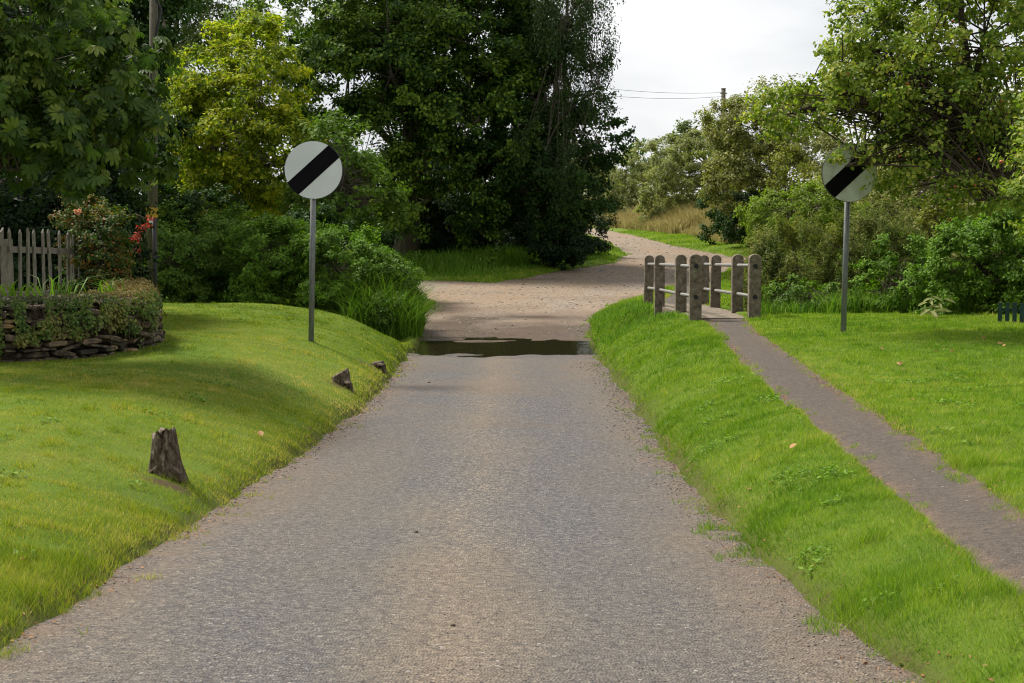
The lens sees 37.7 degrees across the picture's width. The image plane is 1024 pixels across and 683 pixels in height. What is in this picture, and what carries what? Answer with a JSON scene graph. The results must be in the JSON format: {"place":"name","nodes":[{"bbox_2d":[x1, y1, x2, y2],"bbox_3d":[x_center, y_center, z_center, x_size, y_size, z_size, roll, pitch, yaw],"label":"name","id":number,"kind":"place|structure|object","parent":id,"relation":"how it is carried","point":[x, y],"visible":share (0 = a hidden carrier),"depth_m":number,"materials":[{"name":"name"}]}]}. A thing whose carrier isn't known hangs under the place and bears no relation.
{"place":"outdoors","nodes":[
{"label":"outdoors","id":0,"kind":"place"},
{"bbox_2d":[0,353,926,682],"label":"road","id":1,"kind":"structure","parent":0,"point":[542,545],"depth_m":6.96,"materials":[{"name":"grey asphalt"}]},
{"bbox_2d":[0,320,1021,682],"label":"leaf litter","id":2,"kind":"object","parent":1,"relation":"on","point":[614,402],"visible":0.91,"depth_m":8.84,"materials":[{"name":"brown plant"}]},
{"bbox_2d":[410,335,597,357],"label":"water","id":3,"kind":"structure","parent":0,"point":[520,346],"depth_m":26.53,"materials":[{"name":"black liquid"}]},
{"bbox_2d":[0,226,1023,682],"bbox_3d":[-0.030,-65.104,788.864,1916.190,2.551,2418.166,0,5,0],"label":"ground","id":4,"kind":"structure","parent":0,"point":[902,658],"depth_m":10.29,"materials":[{"name":"green plant"}]},
{"bbox_2d":[0,2,161,304],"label":"yew tree","id":5,"kind":"object","parent":4,"relation":"on","point":[32,207],"visible":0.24,"depth_m":20.55,"materials":[{"name":"green plant"}]},
{"bbox_2d":[0,276,165,361],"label":"stone wall","id":6,"kind":"structure","parent":4,"relation":"on","point":[99,344],"depth_m":15.55,"materials":[{"name":"grey stone"}]},
{"bbox_2d":[0,299,4,354],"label":"trailing plant","id":7,"kind":"object","parent":6,"relation":"on","point":[1,334],"visible":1,"depth_m":14.77,"materials":[{"name":"green plant"}]},
{"bbox_2d":[0,277,41,295],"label":"strap leaf plant","id":8,"kind":"object","parent":6,"relation":"on","point":[11,290],"visible":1,"depth_m":15.21,"materials":[{"name":"green plant"}]},
{"bbox_2d":[0,227,80,305],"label":"picket fence","id":9,"kind":"object","parent":6,"relation":"on","point":[8,249],"visible":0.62,"depth_m":17.00,"materials":[{"name":"grey wood"}]},
{"bbox_2d":[11,295,96,348],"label":"trailing plant","id":10,"kind":"object","parent":6,"relation":"on","point":[34,337],"visible":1,"depth_m":15.18,"materials":[{"name":"green plant"}]},
{"bbox_2d":[14,270,107,297],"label":"strap leaf plant","id":11,"kind":"object","parent":6,"relation":"on","point":[59,291],"visible":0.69,"depth_m":16.03,"materials":[{"name":"green plant"}]},
{"bbox_2d":[93,275,125,292],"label":"strap leaf plant","id":12,"kind":"object","parent":6,"relation":"on","point":[109,288],"visible":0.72,"depth_m":16.63,"materials":[{"name":"green plant"}]},
{"bbox_2d":[89,289,167,346],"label":"trailing plant","id":13,"kind":"object","parent":6,"relation":"on","point":[152,299],"visible":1,"depth_m":16.07,"materials":[{"name":"green plant"}]},
{"bbox_2d":[0,0,182,209],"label":"chestnut tree","id":14,"kind":"object","parent":4,"relation":"on","point":[39,99],"visible":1,"depth_m":14.97,"materials":[{"name":"green plant"}]},
{"bbox_2d":[46,194,138,301],"bbox_3d":[-5.092,-0.881,18.357,1.051,1.928,1.512,-3,6,-31],"label":"rose bush","id":15,"kind":"object","parent":4,"relation":"on","point":[103,257],"visible":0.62,"depth_m":18.10,"materials":[{"name":"green plant"}]},
{"bbox_2d":[73,209,81,253],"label":"rose","id":16,"kind":"object","parent":15,"relation":"attached to","point":[77,212],"visible":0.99,"depth_m":17.75,"materials":[{"name":"pink plant"}]},
{"bbox_2d":[51,196,135,285],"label":"shrub","id":17,"kind":"object","parent":4,"relation":"on","point":[83,271],"visible":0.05,"depth_m":20.65,"materials":[{"name":"green plant"}]},
{"bbox_2d":[0,0,214,282],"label":"lime tree","id":18,"kind":"object","parent":4,"relation":"on","point":[171,13],"visible":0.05,"depth_m":32.08,"materials":[{"name":"green plant"}]},
{"bbox_2d":[129,213,155,277],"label":"creeper","id":19,"kind":"object","parent":4,"relation":"on","point":[139,232],"visible":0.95,"depth_m":17.96,"materials":[{"name":"red plant"}]},
{"bbox_2d":[0,360,302,555],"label":"lawn weeds","id":20,"kind":"object","parent":4,"relation":"on","point":[161,415],"visible":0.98,"depth_m":12.81,"materials":[{"name":"green plant"}]},
{"bbox_2d":[146,0,161,287],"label":"telegraph pole","id":21,"kind":"object","parent":4,"relation":"on","point":[154,19],"visible":0.34,"depth_m":24.81,"materials":[{"name":"brown wood"}]},
{"bbox_2d":[147,427,188,483],"bbox_3d":[-2.224,0.745,9.634,0.327,0.407,0.274,0,5,0],"label":"tree stump","id":22,"kind":"object","parent":4,"relation":"on","point":[165,456],"visible":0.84,"depth_m":9.57,"materials":[{"name":"brown wood"}]},
{"bbox_2d":[129,0,255,246],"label":"ash tree","id":23,"kind":"object","parent":4,"relation":"on","point":[192,33],"visible":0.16,"depth_m":53.02,"materials":[{"name":"green plant"}]},
{"bbox_2d":[127,198,270,302],"bbox_3d":[-6.225,-1.695,30.128,2.328,2.358,4.268,1,5,11],"label":"shrub","id":24,"kind":"object","parent":4,"relation":"on","point":[197,265],"visible":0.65,"depth_m":29.32,"materials":[{"name":"green plant"}]},
{"bbox_2d":[123,115,336,240],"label":"hedge tree","id":25,"kind":"object","parent":4,"relation":"on","point":[242,202],"depth_m":56.22,"materials":[{"name":"green plant"}]},
{"bbox_2d":[147,6,328,226],"bbox_3d":[-7.194,-4.710,37.977,6.125,7.522,4.528,2,5,21],"label":"maple tree","id":26,"kind":"object","parent":4,"relation":"on","point":[197,97],"visible":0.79,"depth_m":36.93,"materials":[{"name":"green plant"}]},
{"bbox_2d":[129,179,403,300],"bbox_3d":[-5.900,-2.287,33.593,6.822,2.880,4.857,0,5,0],"label":"bramble","id":27,"kind":"object","parent":4,"relation":"on","point":[194,198],"visible":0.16,"depth_m":33.64,"materials":[{"name":"green plant"}]},
{"bbox_2d":[216,212,332,306],"bbox_3d":[-4.647,-1.510,29.695,2.192,2.113,2.863,3,6,32],"label":"shrub","id":28,"kind":"object","parent":4,"relation":"on","point":[273,287],"visible":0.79,"depth_m":29.05,"materials":[{"name":"green plant"}]},
{"bbox_2d":[284,141,342,341],"bbox_3d":[-2.565,-1.148,19.504,0.750,2.898,0.137,0,5,0],"label":"road sign","id":29,"kind":"object","parent":4,"relation":"on","point":[313,171],"visible":0.98,"depth_m":19.38,"materials":[{"name":"white metal"}]},
{"bbox_2d":[331,368,353,391],"bbox_3d":[-1.872,0.434,16.595,0.362,0.286,0.225,2,5,20],"label":"tree stump","id":30,"kind":"object","parent":4,"relation":"on","point":[342,378],"visible":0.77,"depth_m":16.52,"materials":[{"name":"brown wood"}]},
{"bbox_2d":[275,107,410,234],"bbox_3d":[-4.019,-3.272,36.061,2.856,4.668,3.392,2,5,25],"label":"hazel tree","id":31,"kind":"object","parent":4,"relation":"on","point":[347,194],"visible":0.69,"depth_m":35.70,"materials":[{"name":"green plant"}]},
{"bbox_2d":[286,218,418,314],"bbox_3d":[-3.077,-1.411,29.370,2.619,2.008,2.997,0,5,0],"label":"shrub","id":32,"kind":"object","parent":4,"relation":"on","point":[358,257],"visible":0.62,"depth_m":28.55,"materials":[{"name":"green plant"}]},
{"bbox_2d":[371,360,386,376],"bbox_3d":[-1.796,0.363,19.727,0.435,0.302,0.248,2,5,19],"label":"tree stump","id":33,"kind":"object","parent":4,"relation":"on","point":[380,364],"visible":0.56,"depth_m":19.60,"materials":[{"name":"brown wood"}]},
{"bbox_2d":[315,260,447,341],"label":"bank grass","id":34,"kind":"structure","parent":4,"relation":"on","point":[411,322],"depth_m":27.84,"materials":[{"name":"green plant"}]},
{"bbox_2d":[350,254,426,333],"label":"weed clump","id":35,"kind":"object","parent":4,"relation":"on","point":[386,320],"visible":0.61,"depth_m":28.15,"materials":[{"name":"green plant"}]},
{"bbox_2d":[218,0,583,257],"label":"oak tree","id":36,"kind":"object","parent":4,"relation":"on","point":[424,95],"visible":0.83,"depth_m":46.79,"materials":[{"name":"green plant"}]},
{"bbox_2d":[399,249,443,264],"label":"nettle clump","id":37,"kind":"object","parent":4,"relation":"on","point":[428,253],"visible":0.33,"depth_m":47.30,"materials":[{"name":"green plant"}]},
{"bbox_2d":[278,114,588,234],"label":"hedge tree","id":38,"kind":"object","parent":4,"relation":"on","point":[399,134],"visible":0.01,"depth_m":58.96,"materials":[{"name":"green plant"}]},
{"bbox_2d":[331,172,620,270],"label":"holly tree","id":39,"kind":"object","parent":4,"relation":"on","point":[578,247],"visible":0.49,"depth_m":50.64,"materials":[{"name":"green plant"}]},
{"bbox_2d":[454,249,498,267],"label":"nettle clump","id":40,"kind":"object","parent":4,"relation":"on","point":[485,259],"visible":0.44,"depth_m":46.84,"materials":[{"name":"green plant"}]},
{"bbox_2d":[375,241,607,276],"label":"rough grass","id":41,"kind":"structure","parent":4,"relation":"on","point":[512,258],"depth_m":46.75,"materials":[{"name":"green plant"}]},
{"bbox_2d":[445,0,636,258],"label":"alder tree","id":42,"kind":"object","parent":4,"relation":"on","point":[591,184],"visible":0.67,"depth_m":47.25,"materials":[{"name":"green plant"}]},
{"bbox_2d":[461,206,632,227],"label":"dry grass","id":43,"kind":"structure","parent":4,"relation":"on","point":[608,215],"depth_m":92.94,"materials":[{"name":"plant"}]},
{"bbox_2d":[505,0,625,239],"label":"birch tree","id":44,"kind":"object","parent":4,"relation":"on","point":[579,35],"visible":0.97,"depth_m":45.79,"materials":[{"name":"green plant"}]},
{"bbox_2d":[565,138,640,196],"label":"hedge tree","id":45,"kind":"object","parent":4,"relation":"on","point":[600,171],"visible":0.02,"depth_m":112.94,"materials":[{"name":"green plant"}]},
{"bbox_2d":[588,299,653,332],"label":"rough grass","id":46,"kind":"structure","parent":4,"relation":"on","point":[634,305],"depth_m":28.81,"materials":[{"name":"green plant"}]},
{"bbox_2d":[581,135,678,215],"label":"willow tree","id":47,"kind":"object","parent":4,"relation":"on","point":[622,188],"visible":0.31,"depth_m":95.12,"materials":[{"name":"green plant"}]},
{"bbox_2d":[600,309,683,346],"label":"rough grass","id":48,"kind":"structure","parent":4,"relation":"on","point":[614,337],"depth_m":24.15,"materials":[{"name":"green plant"}]},
{"bbox_2d":[622,136,663,187],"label":"distant tree","id":49,"kind":"object","parent":4,"relation":"on","point":[641,152],"visible":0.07,"depth_m":118.39,"materials":[{"name":"green plant"}]},
{"bbox_2d":[594,309,702,354],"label":"lawn weeds","id":50,"kind":"object","parent":4,"relation":"on","point":[645,327],"visible":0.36,"depth_m":23.40,"materials":[{"name":"green plant"}]},
{"bbox_2d":[607,197,769,233],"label":"dry grass","id":51,"kind":"structure","parent":4,"relation":"on","point":[674,220],"depth_m":77.88,"materials":[{"name":"beige plant"}]},
{"bbox_2d":[633,114,754,227],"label":"willow tree","id":52,"kind":"object","parent":4,"relation":"on","point":[673,163],"visible":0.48,"depth_m":79.32,"materials":[{"name":"green plant"}]},
{"bbox_2d":[669,114,725,163],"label":"distant tree","id":53,"kind":"object","parent":4,"relation":"on","point":[682,127],"visible":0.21,"depth_m":110.22,"materials":[{"name":"green plant"}]},
{"bbox_2d":[644,254,760,320],"bbox_3d":[3.270,-0.802,26.701,1.206,1.700,7.585,0,5,0],"label":"footbridge","id":54,"kind":"object","parent":4,"relation":"on","point":[699,288],"visible":0.8,"depth_m":25.02,"materials":[{"name":"wood"}]},
{"bbox_2d":[720,88,726,197],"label":"telegraph pole","id":55,"kind":"object","parent":4,"relation":"on","point":[724,93],"visible":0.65,"depth_m":84.04,"materials":[{"name":"brown wood"}]},
{"bbox_2d":[234,0,723,98],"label":"overhead wire","id":56,"kind":"object","parent":55,"relation":"attached to","point":[619,96],"visible":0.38,"depth_m":78.95,"materials":[{"name":"black plastic"}]},
{"bbox_2d":[272,6,723,92],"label":"overhead wire","id":57,"kind":"object","parent":55,"relation":"attached to","point":[573,84],"visible":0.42,"depth_m":74.98,"materials":[{"name":"black plastic"}]},
{"bbox_2d":[678,211,816,243],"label":"dry grass","id":58,"kind":"structure","parent":4,"relation":"on","point":[696,229],"depth_m":70.34,"materials":[{"name":"plant"}]},
{"bbox_2d":[693,178,812,245],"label":"bramble","id":59,"kind":"object","parent":4,"relation":"on","point":[728,228],"visible":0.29,"depth_m":58.57,"materials":[{"name":"green plant"}]},
{"bbox_2d":[692,73,831,218],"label":"hawthorn tree","id":60,"kind":"object","parent":4,"relation":"on","point":[736,145],"visible":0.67,"depth_m":56.11,"materials":[{"name":"green plant"}]},
{"bbox_2d":[727,207,841,311],"bbox_3d":[4.728,-0.899,26.059,1.992,2.875,2.307,0,5,0],"label":"shrub","id":61,"kind":"object","parent":4,"relation":"on","point":[777,263],"visible":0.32,"depth_m":25.65,"materials":[{"name":"green plant"}]},
{"bbox_2d":[733,177,872,273],"bbox_3d":[5.773,-1.971,29.843,2.886,2.634,2.414,2,5,18],"label":"elder bush","id":62,"kind":"object","parent":4,"relation":"on","point":[814,193],"visible":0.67,"depth_m":29.61,"materials":[{"name":"green plant"}]},
{"bbox_2d":[744,272,874,312],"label":"bramble","id":63,"kind":"object","parent":4,"relation":"on","point":[797,290],"visible":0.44,"depth_m":24.18,"materials":[{"name":"green plant"}]},
{"bbox_2d":[663,368,1023,608],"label":"lawn weeds","id":64,"kind":"object","parent":4,"relation":"on","point":[706,404],"visible":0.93,"depth_m":11.20,"materials":[{"name":"green plant"}]},
{"bbox_2d":[665,280,1023,598],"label":"footpath","id":65,"kind":"structure","parent":4,"relation":"on","point":[991,535],"depth_m":8.73,"materials":[{"name":"grey asphalt"}]},
{"bbox_2d":[821,145,876,331],"bbox_3d":[4.355,-1.192,19.504,0.750,2.735,0.125,-1,5,-12],"label":"road sign","id":66,"kind":"object","parent":4,"relation":"on","point":[843,183],"visible":0.6,"depth_m":19.40,"materials":[{"name":"grey metal"}]},
{"bbox_2d":[799,194,926,294],"bbox_3d":[5.995,-1.076,25.408,2.108,2.856,2.171,0,5,0],"label":"willowherb","id":67,"kind":"object","parent":4,"relation":"on","point":[865,234],"visible":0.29,"depth_m":25.02,"materials":[{"name":"green plant"}]},
{"bbox_2d":[804,286,939,313],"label":"rough grass","id":68,"kind":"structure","parent":4,"relation":"on","point":[833,304],"depth_m":23.36,"materials":[{"name":"green plant"}]},
{"bbox_2d":[734,0,1023,227],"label":"apple tree","id":69,"kind":"object","parent":4,"relation":"on","point":[951,134],"visible":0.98,"depth_m":18.49,"materials":[{"name":"green plant"}]},
{"bbox_2d":[758,88,1023,254],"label":"hedge tree","id":70,"kind":"object","parent":4,"relation":"on","point":[827,149],"visible":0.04,"depth_m":45.72,"materials":[{"name":"green plant"}]},
{"bbox_2d":[848,231,942,312],"bbox_3d":[6.120,-1.046,23.992,1.724,1.418,2.289,0,5,0],"label":"shrub","id":71,"kind":"object","parent":4,"relation":"on","point":[890,278],"visible":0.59,"depth_m":23.86,"materials":[{"name":"green plant"}]},
{"bbox_2d":[794,118,1023,283],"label":"thicket","id":72,"kind":"object","parent":4,"relation":"on","point":[929,215],"visible":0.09,"depth_m":29.95,"materials":[{"name":"green plant"}]},
{"bbox_2d":[918,296,954,317],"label":"dock plant","id":73,"kind":"object","parent":4,"relation":"on","point":[933,313],"visible":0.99,"depth_m":21.59,"materials":[{"name":"green plant"}]},
{"bbox_2d":[896,192,1023,314],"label":"shrub","id":74,"kind":"object","parent":4,"relation":"on","point":[967,285],"visible":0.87,"depth_m":22.32,"materials":[{"name":"green plant"}]},
{"bbox_2d":[987,67,1023,238],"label":"apple tree","id":75,"kind":"object","parent":4,"relation":"on","point":[1017,188],"visible":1,"depth_m":15.02,"materials":[{"name":"green plant"}]},
{"bbox_2d":[998,302,1023,322],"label":"edging fence","id":76,"kind":"object","parent":4,"relation":"on","point":[1007,309],"visible":0.66,"depth_m":20.55,"materials":[{"name":"green paint"}]},
{"bbox_2d":[123,0,1023,212],"label":"sky","id":77,"kind":"structure","parent":0,"point":[692,50],"materials":[{"name":"white"}]},
{"bbox_2d":[144,229,1020,338],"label":"grass","id":78,"kind":"structure","parent":0,"point":[688,238],"depth_m":46.15,"materials":[{"name":"green plant"}]},
{"bbox_2d":[417,228,761,341],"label":"track","id":79,"kind":"structure","parent":0,"point":[553,322],"depth_m":37.28,"materials":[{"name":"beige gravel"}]},
{"bbox_2d":[575,307,1023,682],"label":"verge grass","id":80,"kind":"structure","parent":0,"point":[966,456],"depth_m":10.44,"materials":[{"name":"green plant"}]},
{"bbox_2d":[761,297,875,314],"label":"rough grass","id":81,"kind":"structure","parent":0,"point":[793,307],"depth_m":23.70,"materials":[{"name":"green plant"}]}
]}

